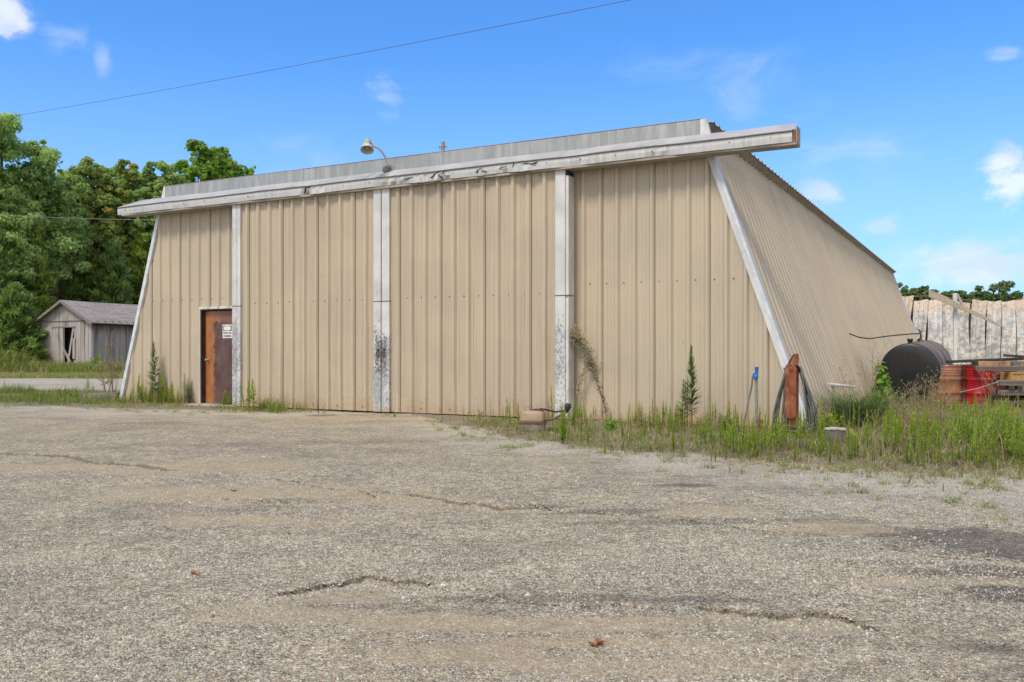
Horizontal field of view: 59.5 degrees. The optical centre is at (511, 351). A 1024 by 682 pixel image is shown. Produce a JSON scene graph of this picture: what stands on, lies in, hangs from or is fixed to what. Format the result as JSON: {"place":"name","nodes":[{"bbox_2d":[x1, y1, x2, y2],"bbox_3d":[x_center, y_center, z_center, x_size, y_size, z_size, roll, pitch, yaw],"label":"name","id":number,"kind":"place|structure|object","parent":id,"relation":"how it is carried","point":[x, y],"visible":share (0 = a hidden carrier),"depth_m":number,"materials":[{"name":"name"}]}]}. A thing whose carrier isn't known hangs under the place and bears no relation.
{"place":"outdoors","nodes":[
{"label":"outdoors","id":0,"kind":"place"},
{"bbox_2d":[94,392,118,399],"bbox_3d":[-9.788,1.085,21.677,0.623,0.208,0.241,0,0,6],"label":"timber offcut","id":1,"kind":"object","parent":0,"point":[114,395],"visible":0.38,"depth_m":21.57,"materials":[{"name":"grey wood"}]},
{"bbox_2d":[0,371,1023,681],"bbox_3d":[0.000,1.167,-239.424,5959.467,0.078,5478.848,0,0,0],"label":"ground","id":2,"kind":"structure","parent":0,"point":[150,437],"depth_m":5.32,"materials":[{"name":"gravel"}]},
{"bbox_2d":[0,219,19,294],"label":"cedar tree","id":3,"kind":"object","parent":2,"relation":"on","point":[7,276],"visible":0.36,"depth_m":54.85,"materials":[{"name":"green plant"}]},
{"bbox_2d":[0,348,27,364],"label":"leafy bush","id":4,"kind":"object","parent":2,"relation":"on","point":[16,356],"visible":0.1,"depth_m":50.86,"materials":[{"name":"green plant"}]},
{"bbox_2d":[0,282,51,363],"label":"bush","id":5,"kind":"object","parent":2,"relation":"on","point":[19,325],"visible":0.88,"depth_m":52.86,"materials":[{"name":"green plant"}]},
{"bbox_2d":[13,226,58,341],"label":"cedar tree","id":6,"kind":"object","parent":2,"relation":"on","point":[39,291],"visible":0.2,"depth_m":57.66,"materials":[{"name":"green plant"}]},
{"bbox_2d":[0,139,75,290],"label":"leafy tree","id":7,"kind":"object","parent":2,"relation":"on","point":[41,195],"visible":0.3,"depth_m":58.97,"materials":[{"name":"green plant"}]},
{"bbox_2d":[0,111,91,281],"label":"leafy tree","id":8,"kind":"object","parent":2,"relation":"on","point":[26,255],"visible":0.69,"depth_m":57.56,"materials":[{"name":"green plant"}]},
{"bbox_2d":[55,169,67,180],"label":"leafy tree","id":9,"kind":"object","parent":2,"relation":"on","point":[58,175],"visible":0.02,"depth_m":78.45,"materials":[{"name":"green plant"}]},
{"bbox_2d":[32,174,96,301],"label":"leafy tree","id":10,"kind":"object","parent":2,"relation":"on","point":[80,210],"visible":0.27,"depth_m":60.88,"materials":[{"name":"green plant"}]},
{"bbox_2d":[53,252,87,302],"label":"cedar tree","id":11,"kind":"object","parent":2,"relation":"on","point":[70,288],"visible":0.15,"depth_m":61.43,"materials":[{"name":"green plant"}]},
{"bbox_2d":[35,300,137,364],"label":"storage shed","id":12,"kind":"structure","parent":2,"relation":"on","point":[80,330],"depth_m":53.18,"materials":[{"name":"grey wood"}]},
{"bbox_2d":[53,328,63,362],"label":"door","id":13,"kind":"structure","parent":12,"relation":"in","point":[58,353],"depth_m":53.25,"materials":[{"name":"grey wood"}]},
{"bbox_2d":[73,243,104,301],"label":"cedar tree","id":14,"kind":"object","parent":2,"relation":"on","point":[95,266],"visible":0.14,"depth_m":63.36,"materials":[{"name":"green plant"}]},
{"bbox_2d":[62,156,126,277],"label":"leafy tree","id":15,"kind":"object","parent":2,"relation":"on","point":[105,226],"visible":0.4,"depth_m":63.23,"materials":[{"name":"green plant"}]},
{"bbox_2d":[88,357,122,392],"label":"dry weed","id":16,"kind":"object","parent":2,"relation":"on","point":[110,378],"visible":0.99,"depth_m":22.37,"materials":[{"name":"plant"}]},
{"bbox_2d":[95,165,117,249],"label":"leafy tree","id":17,"kind":"object","parent":2,"relation":"on","point":[111,172],"visible":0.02,"depth_m":79.25,"materials":[{"name":"green plant"}]},
{"bbox_2d":[87,237,134,303],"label":"cedar tree","id":18,"kind":"object","parent":2,"relation":"on","point":[112,278],"visible":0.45,"depth_m":61.46,"materials":[{"name":"green plant"}]},
{"bbox_2d":[100,332,125,392],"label":"dry weed","id":19,"kind":"object","parent":2,"relation":"on","point":[110,363],"visible":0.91,"depth_m":22.57,"materials":[{"name":"plant"}]},
{"bbox_2d":[88,159,147,258],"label":"leafy tree","id":20,"kind":"object","parent":2,"relation":"on","point":[130,174],"visible":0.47,"depth_m":64.95,"materials":[{"name":"green plant"}]},
{"bbox_2d":[126,229,150,304],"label":"cedar tree","id":21,"kind":"object","parent":2,"relation":"on","point":[139,253],"visible":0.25,"depth_m":64.42,"materials":[{"name":"green plant"}]},
{"bbox_2d":[135,373,142,401],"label":"tall weed","id":22,"kind":"object","parent":2,"relation":"on","point":[138,388],"visible":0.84,"depth_m":20.05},
{"bbox_2d":[146,342,161,401],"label":"tall weed","id":23,"kind":"object","parent":2,"relation":"on","point":[153,369],"visible":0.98,"depth_m":19.91,"materials":[{"name":"plant"}]},
{"bbox_2d":[128,160,184,244],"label":"leafy tree","id":24,"kind":"object","parent":2,"relation":"on","point":[153,185],"visible":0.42,"depth_m":65.18,"materials":[{"name":"green plant"}]},
{"bbox_2d":[155,368,165,402],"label":"tall weed","id":25,"kind":"object","parent":2,"relation":"on","point":[162,391],"visible":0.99,"depth_m":19.89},
{"bbox_2d":[164,382,169,403],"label":"tall weed","id":26,"kind":"object","parent":2,"relation":"on","point":[166,393],"visible":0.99,"depth_m":19.84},
{"bbox_2d":[168,382,175,403],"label":"tall weed","id":27,"kind":"object","parent":2,"relation":"on","point":[171,392],"visible":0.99,"depth_m":19.70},
{"bbox_2d":[172,172,191,183],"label":"leafy tree","id":28,"kind":"object","parent":2,"relation":"on","point":[186,181],"depth_m":67.96,"materials":[{"name":"green plant"}]},
{"bbox_2d":[180,375,192,403],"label":"tall weed","id":29,"kind":"object","parent":2,"relation":"on","point":[186,398],"visible":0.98,"depth_m":19.56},
{"bbox_2d":[172,139,223,182],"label":"leafy tree","id":30,"kind":"object","parent":2,"relation":"on","point":[205,166],"visible":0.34,"depth_m":69.64,"materials":[{"name":"green plant"}]},
{"bbox_2d":[221,390,231,404],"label":"tall weed","id":31,"kind":"object","parent":2,"relation":"on","point":[224,401],"visible":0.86,"depth_m":18.95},
{"bbox_2d":[218,146,245,178],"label":"leafy tree","id":32,"kind":"object","parent":2,"relation":"on","point":[230,168],"visible":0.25,"depth_m":71.42,"materials":[{"name":"green plant"}]},
{"bbox_2d":[246,378,251,409],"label":"tall weed","id":33,"kind":"object","parent":2,"relation":"on","point":[248,396],"visible":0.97,"depth_m":17.50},
{"bbox_2d":[244,166,255,175],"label":"leafy tree","id":34,"kind":"object","parent":2,"relation":"on","point":[248,171],"visible":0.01,"depth_m":72.88,"materials":[{"name":"green plant"}]},
{"bbox_2d":[249,378,256,410],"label":"tall weed","id":35,"kind":"object","parent":2,"relation":"on","point":[252,396],"visible":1,"depth_m":17.47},
{"bbox_2d":[0,341,1023,520],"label":"grass","id":36,"kind":"structure","parent":2,"relation":"on","point":[10,367],"depth_m":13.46,"materials":[{"name":"plant"}]},
{"bbox_2d":[117,118,917,427],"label":"metal warehouse","id":37,"kind":"structure","parent":2,"relation":"on","point":[472,280],"depth_m":16.12,"materials":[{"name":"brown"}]},
{"bbox_2d":[9,215,136,219],"bbox_3d":[-13.751,-4.277,27.836,17.951,1.896,0.014,0,0,35],"label":"power line","id":38,"kind":"object","parent":37,"relation":"attached to","point":[78,218],"visible":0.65,"depth_m":27.44,"materials":[{"name":"black metal"}]},
{"bbox_2d":[184,306,239,406],"bbox_3d":[-6.265,0.121,19.151,1.510,2.185,0.580,0,0,28],"label":"entry door","id":39,"kind":"structure","parent":37,"relation":"in","point":[215,351],"depth_m":19.43,"materials":[{"name":"orange paint"}]},
{"bbox_2d":[223,325,231,337],"bbox_3d":[-6.119,-0.437,19.249,0.290,0.290,0.012,0,0,28],"label":"warning sign","id":40,"kind":"object","parent":39,"relation":"attached to","point":[227,331],"visible":1,"depth_m":19.24,"materials":[{"name":"white"}]},
{"bbox_2d":[232,186,381,411],"bbox_3d":[-4.139,-1.022,17.797,3.830,4.310,0.132,0,0,29],"label":"sliding door","id":41,"kind":"structure","parent":37,"relation":"in","point":[307,272],"depth_m":17.75,"materials":[{"name":"brown"}]},
{"bbox_2d":[360,138,390,172],"bbox_3d":[-2.565,-3.627,16.755,0.299,0.659,0.708,0,0,28],"label":"wall lamp","id":42,"kind":"object","parent":37,"relation":"attached to","point":[367,146],"visible":0.95,"depth_m":16.64,"materials":[{"name":"metal"}]},
{"bbox_2d":[439,141,446,150],"bbox_3d":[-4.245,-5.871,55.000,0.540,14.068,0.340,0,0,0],"label":"insulator","id":43,"kind":"object","parent":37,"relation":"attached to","point":[442,146],"visible":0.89,"depth_m":54.89,"materials":[{"name":"grey ceramic"}]},
{"bbox_2d":[3,0,628,117],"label":"power line","id":44,"kind":"object","parent":43,"relation":"attached to","point":[343,56],"visible":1,"depth_m":35.17,"materials":[{"name":"grey metal"}]},
{"bbox_2d":[381,170,573,418],"bbox_3d":[-0.709,-1.022,16.026,3.869,4.310,0.262,0,0,28],"label":"sliding door","id":45,"kind":"structure","parent":37,"relation":"in","point":[477,301],"depth_m":15.90,"materials":[{"name":"brown"}]},
{"bbox_2d":[827,383,854,387],"bbox_3d":[6.141,0.633,16.743,0.062,0.149,1.437,0,0,41],"label":"plastic pipe","id":46,"kind":"object","parent":37,"relation":"attached to","point":[840,385],"visible":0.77,"depth_m":16.68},
{"bbox_2d":[518,403,570,431],"bbox_3d":[0.471,0.945,12.807,0.757,0.436,0.294,0,0,14],"label":"metal canister","id":47,"kind":"object","parent":2,"relation":"on","point":[534,419],"visible":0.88,"depth_m":12.73,"materials":[{"name":"beige"}]},
{"bbox_2d":[549,386,554,425],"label":"tall weed","id":48,"kind":"object","parent":2,"relation":"on","point":[551,406],"visible":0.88,"depth_m":13.51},
{"bbox_2d":[558,403,568,443],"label":"tall weed","id":49,"kind":"object","parent":2,"relation":"on","point":[562,427],"visible":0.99,"depth_m":11.31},
{"bbox_2d":[570,399,576,426],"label":"tall weed","id":50,"kind":"object","parent":2,"relation":"on","point":[573,416],"visible":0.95,"depth_m":13.35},
{"bbox_2d":[570,322,608,416],"bbox_3d":[1.249,0.276,15.053,0.798,1.632,0.260,0,0,23],"label":"dead vine","id":51,"kind":"object","parent":2,"relation":"on","point":[574,337],"visible":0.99,"depth_m":15.03,"materials":[{"name":"plant"}]},
{"bbox_2d":[589,638,604,645],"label":"dead leaf","id":52,"kind":"object","parent":2,"relation":"on","point":[596,641],"visible":1,"depth_m":3.56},
{"bbox_2d":[603,416,620,429],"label":"broadleaf bush","id":53,"kind":"object","parent":2,"relation":"on","point":[611,423],"visible":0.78,"depth_m":12.82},
{"bbox_2d":[637,407,659,427],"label":"dry weed","id":54,"kind":"object","parent":2,"relation":"on","point":[647,416],"visible":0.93,"depth_m":13.18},
{"bbox_2d":[671,423,674,451],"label":"tall weed","id":55,"kind":"object","parent":2,"relation":"on","point":[672,441],"visible":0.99,"depth_m":10.20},
{"bbox_2d":[675,380,693,423],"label":"tall weed","id":56,"kind":"object","parent":2,"relation":"on","point":[684,400],"visible":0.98,"depth_m":13.52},
{"bbox_2d":[681,344,704,414],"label":"tall weed","id":57,"kind":"object","parent":2,"relation":"on","point":[691,372],"visible":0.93,"depth_m":13.63,"materials":[{"name":"plant"}]},
{"bbox_2d":[693,411,709,424],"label":"dry weed","id":58,"kind":"object","parent":2,"relation":"on","point":[702,417],"visible":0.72,"depth_m":12.83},
{"bbox_2d":[711,410,723,431],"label":"dry weed","id":59,"kind":"object","parent":2,"relation":"on","point":[718,422],"visible":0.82,"depth_m":12.65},
{"bbox_2d":[717,415,735,430],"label":"weed","id":60,"kind":"object","parent":2,"relation":"on","point":[725,422],"visible":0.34,"depth_m":12.99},
{"bbox_2d":[468,392,1023,467],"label":"weeds","id":61,"kind":"object","parent":2,"relation":"on","point":[754,439],"visible":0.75,"depth_m":10.58,"materials":[{"name":"plant"}]},
{"bbox_2d":[742,367,758,428],"bbox_3d":[3.327,0.704,12.653,0.119,0.978,0.606,0,0,38],"label":"yard hydrant","id":62,"kind":"object","parent":2,"relation":"on","point":[755,375],"visible":0.94,"depth_m":12.83,"materials":[{"name":"metal"}]},
{"bbox_2d":[783,354,798,433],"bbox_3d":[3.871,0.605,12.358,0.233,1.155,0.230,0,0,7],"label":"hose post","id":63,"kind":"object","parent":2,"relation":"on","point":[792,393],"visible":0.88,"depth_m":12.27,"materials":[{"name":"metal"}]},
{"bbox_2d":[773,363,818,434],"bbox_3d":[4.037,0.658,12.315,0.946,1.005,0.229,0,0,-2],"label":"rubber hose","id":64,"kind":"object","parent":63,"relation":"hanging from","point":[806,390],"visible":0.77,"depth_m":12.26,"materials":[{"name":"rubber"}]},
{"bbox_2d":[816,397,829,419],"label":"dry weed","id":65,"kind":"object","parent":2,"relation":"on","point":[823,404],"visible":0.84,"depth_m":12.67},
{"bbox_2d":[820,411,842,426],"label":"broadleaf bush","id":66,"kind":"object","parent":2,"relation":"on","point":[835,416],"visible":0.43,"depth_m":12.80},
{"bbox_2d":[825,427,845,443],"bbox_3d":[3.978,1.055,11.015,0.176,0.248,0.218,0,0,-29],"label":"concrete block","id":67,"kind":"object","parent":2,"relation":"on","point":[842,430],"depth_m":10.94,"materials":[{"name":"grey concrete"}]},
{"bbox_2d":[817,425,878,443],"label":"grass clump","id":68,"kind":"object","parent":2,"relation":"on","point":[859,436],"visible":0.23,"depth_m":11.14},
{"bbox_2d":[837,359,859,426],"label":"dry weed","id":69,"kind":"object","parent":2,"relation":"on","point":[842,378],"visible":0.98,"depth_m":13.16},
{"bbox_2d":[850,335,890,393],"bbox_3d":[6.919,0.420,17.330,0.551,1.488,0.624,0,0,-21],"label":"dry weed","id":70,"kind":"object","parent":2,"relation":"on","point":[875,382],"visible":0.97,"depth_m":17.25,"materials":[{"name":"plant"}]},
{"bbox_2d":[868,438,874,460],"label":"tall weed","id":71,"kind":"object","parent":2,"relation":"on","point":[872,454],"visible":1,"depth_m":9.42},
{"bbox_2d":[801,380,957,428],"bbox_3d":[5.261,0.774,13.545,2.796,0.797,2.689,0,0,-41],"label":"grass clump","id":72,"kind":"object","parent":2,"relation":"on","point":[839,407],"visible":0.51,"depth_m":13.36,"materials":[{"name":"plant"}]},
{"bbox_2d":[871,361,891,403],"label":"pokeweed","id":73,"kind":"object","parent":2,"relation":"on","point":[883,379],"visible":0.58,"depth_m":17.95,"materials":[{"name":"plant"}]},
{"bbox_2d":[885,385,895,411],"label":"weed","id":74,"kind":"object","parent":2,"relation":"on","point":[889,388],"visible":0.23,"depth_m":16.58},
{"bbox_2d":[880,382,910,424],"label":"dry weed","id":75,"kind":"object","parent":2,"relation":"on","point":[893,408],"visible":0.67,"depth_m":12.70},
{"bbox_2d":[849,329,951,403],"bbox_3d":[8.628,0.353,19.717,1.570,1.754,3.527,0,0,33],"label":"fuel tank","id":76,"kind":"object","parent":2,"relation":"on","point":[908,362],"visible":0.78,"depth_m":19.30,"materials":[{"name":"black"}]},
{"bbox_2d":[897,282,913,305],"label":"distant tree","id":77,"kind":"object","parent":2,"relation":"on","point":[904,291],"visible":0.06,"depth_m":149.23,"materials":[{"name":"green plant"}]},
{"bbox_2d":[902,431,908,463],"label":"tall weed","id":78,"kind":"object","parent":2,"relation":"on","point":[907,450],"visible":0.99,"depth_m":9.21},
{"bbox_2d":[887,381,934,429],"bbox_3d":[5.469,0.785,12.256,0.492,0.759,0.470,0,0,-20],"label":"dry weed","id":79,"kind":"object","parent":2,"relation":"on","point":[904,409],"visible":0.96,"depth_m":12.25,"materials":[{"name":"plant"}]},
{"bbox_2d":[909,285,929,304],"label":"distant tree","id":80,"kind":"object","parent":2,"relation":"on","point":[919,291],"visible":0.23,"depth_m":149.19,"materials":[{"name":"green plant"}]},
{"bbox_2d":[921,444,925,466],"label":"tall weed","id":81,"kind":"object","parent":2,"relation":"on","point":[922,451],"visible":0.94,"depth_m":9.01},
{"bbox_2d":[900,365,947,431],"bbox_3d":[5.768,0.674,12.365,0.616,0.980,0.559,0,0,-38],"label":"dry weed","id":82,"kind":"object","parent":2,"relation":"on","point":[920,388],"visible":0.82,"depth_m":12.35,"materials":[{"name":"plant"}]},
{"bbox_2d":[869,403,979,433],"bbox_3d":[5.801,0.936,12.562,1.780,0.474,1.832,0,0,29],"label":"grass clump","id":83,"kind":"object","parent":2,"relation":"on","point":[929,424],"visible":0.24,"depth_m":12.47,"materials":[{"name":"plant"}]},
{"bbox_2d":[930,437,936,463],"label":"tall weed","id":84,"kind":"object","parent":2,"relation":"on","point":[933,450],"visible":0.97,"depth_m":9.23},
{"bbox_2d":[922,370,955,427],"bbox_3d":[5.812,0.683,12.187,0.404,0.962,0.491,0,0,0],"label":"dry weed","id":85,"kind":"object","parent":2,"relation":"on","point":[937,403],"visible":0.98,"depth_m":12.18,"materials":[{"name":"plant"}]},
{"bbox_2d":[933,365,962,404],"bbox_3d":[9.329,0.723,19.150,0.592,0.880,0.592,0,0,33],"label":"oil drum","id":86,"kind":"object","parent":2,"relation":"on","point":[955,372],"visible":0.72,"depth_m":18.89,"materials":[{"name":"metal"}]},
{"bbox_2d":[950,441,955,466],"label":"tall weed","id":87,"kind":"object","parent":2,"relation":"on","point":[952,458],"visible":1,"depth_m":9.01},
{"bbox_2d":[940,290,966,301],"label":"distant tree","id":88,"kind":"object","parent":2,"relation":"on","point":[948,294],"visible":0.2,"depth_m":148.92,"materials":[{"name":"green plant"}]},
{"bbox_2d":[953,293,956,363],"bbox_3d":[19.799,-0.726,40.000,0.150,3.778,0.120,0,0,0],"label":"steel post","id":89,"kind":"object","parent":2,"relation":"on","point":[955,329],"visible":0.64,"depth_m":39.94,"materials":[{"name":"metal"}]},
{"bbox_2d":[928,290,1003,327],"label":"bent beam","id":90,"kind":"structure","parent":89,"relation":"attached to","point":[938,296],"depth_m":39.63,"materials":[{"name":"wood"}]},
{"bbox_2d":[949,364,970,398],"bbox_3d":[10.179,0.723,20.200,0.592,0.880,0.592,0,0,-25],"label":"oil drum","id":91,"kind":"object","parent":2,"relation":"on","point":[963,375],"visible":0.07,"depth_m":19.94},
{"bbox_2d":[902,295,1023,363],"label":"corrugated wall","id":92,"kind":"structure","parent":2,"relation":"on","point":[977,337],"depth_m":54.97,"materials":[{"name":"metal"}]},
{"bbox_2d":[916,416,1011,439],"bbox_3d":[6.073,1.000,11.822,1.661,0.345,1.659,0,0,0],"label":"grass clump","id":93,"kind":"object","parent":2,"relation":"on","point":[954,424],"visible":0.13,"depth_m":11.81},
{"bbox_2d":[965,435,967,462],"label":"tall weed","id":94,"kind":"object","parent":2,"relation":"on","point":[966,450],"visible":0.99,"depth_m":9.21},
{"bbox_2d":[964,365,995,404],"bbox_3d":[9.836,0.723,18.800,0.592,0.880,0.592,0,0,0],"label":"oil drum","id":95,"kind":"object","parent":2,"relation":"on","point":[973,378],"visible":0.52,"depth_m":18.59,"materials":[{"name":"red paint"}]},
{"bbox_2d":[978,361,1023,365],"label":"weathered timber","id":96,"kind":"object","parent":95,"relation":"on","point":[989,363],"visible":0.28,"depth_m":18.69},
{"bbox_2d":[947,357,1023,362],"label":"charred beam","id":97,"kind":"structure","parent":96,"relation":"on","point":[990,359],"depth_m":18.86,"materials":[{"name":"wood"}]},
{"bbox_2d":[1003,354,1023,357],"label":"charred beam","id":98,"kind":"structure","parent":96,"relation":"on","point":[1010,355],"depth_m":18.64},
{"bbox_2d":[946,406,1023,416],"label":"grass clump","id":99,"kind":"object","parent":2,"relation":"on","point":[980,411],"visible":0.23,"depth_m":15.91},
{"bbox_2d":[973,366,1004,404],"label":"dry weed","id":100,"kind":"object","parent":2,"relation":"on","point":[993,374],"visible":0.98,"depth_m":17.47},
{"bbox_2d":[960,280,1023,305],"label":"distant tree","id":101,"kind":"object","parent":2,"relation":"on","point":[1003,287],"visible":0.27,"depth_m":146.52,"materials":[{"name":"green plant"}]},
{"bbox_2d":[991,441,996,473],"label":"tall weed","id":102,"kind":"object","parent":2,"relation":"on","point":[995,462],"visible":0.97,"depth_m":8.46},
{"bbox_2d":[996,371,1016,391],"bbox_3d":[10.621,0.723,19.400,0.592,0.880,0.592,0,0,-25],"label":"oil drum","id":103,"kind":"object","parent":2,"relation":"on","point":[999,387],"visible":0.06,"depth_m":19.18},
{"bbox_3d":[10.432,1.088,18.200,1.100,0.110,0.900,0,0,0],"label":"wood pallet","id":104,"kind":"object","parent":2,"relation":"on","visible":0},
{"bbox_2d":[992,392,1003,401],"bbox_3d":[9.912,0.930,18.249,0.119,0.206,0.249,0,0,0],"label":"wood block","id":105,"kind":"object","parent":104,"relation":"on","point":[995,396],"depth_m":18.20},
{"bbox_2d":[996,400,1023,404],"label":"weathered timber","id":106,"kind":"object","parent":104,"relation":"on","point":[1020,401],"visible":0.26,"depth_m":17.90,"materials":[{"name":"grey wood"}]},
{"bbox_2d":[998,390,1023,395],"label":"weathered timber","id":107,"kind":"object","parent":106,"relation":"on","point":[1010,392],"visible":0.94,"depth_m":17.93,"materials":[{"name":"grey wood"}]},
{"bbox_2d":[996,380,1023,385],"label":"weathered timber","id":108,"kind":"object","parent":107,"relation":"on","point":[1010,382],"visible":0.99,"depth_m":17.93,"materials":[{"name":"grey wood"}]},
{"bbox_2d":[1000,372,1023,379],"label":"wooden crate","id":109,"kind":"object","parent":108,"relation":"on","point":[1011,375],"visible":0.99,"depth_m":18.05,"materials":[{"name":"wood"}]},
{"bbox_2d":[976,366,1023,370],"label":"weathered timber","id":110,"kind":"object","parent":109,"relation":"on","point":[1001,368],"visible":0.94,"depth_m":18.09,"materials":[{"name":"grey wood"}]},
{"bbox_2d":[1001,361,1010,365],"bbox_3d":[10.183,0.247,18.450,0.106,0.114,0.166,0,0,0],"label":"wood block","id":111,"kind":"object","parent":109,"relation":"on","point":[1005,363],"depth_m":18.37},
{"bbox_2d":[1010,361,1020,365],"bbox_3d":[10.369,0.247,18.450,0.164,0.116,0.165,0,0,0],"label":"wood block","id":112,"kind":"object","parent":109,"relation":"on","point":[1015,363],"depth_m":18.37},
{"bbox_2d":[0,0,1023,298],"label":"sky","id":113,"kind":"structure","parent":0,"point":[908,114],"materials":[{"name":"blue"}]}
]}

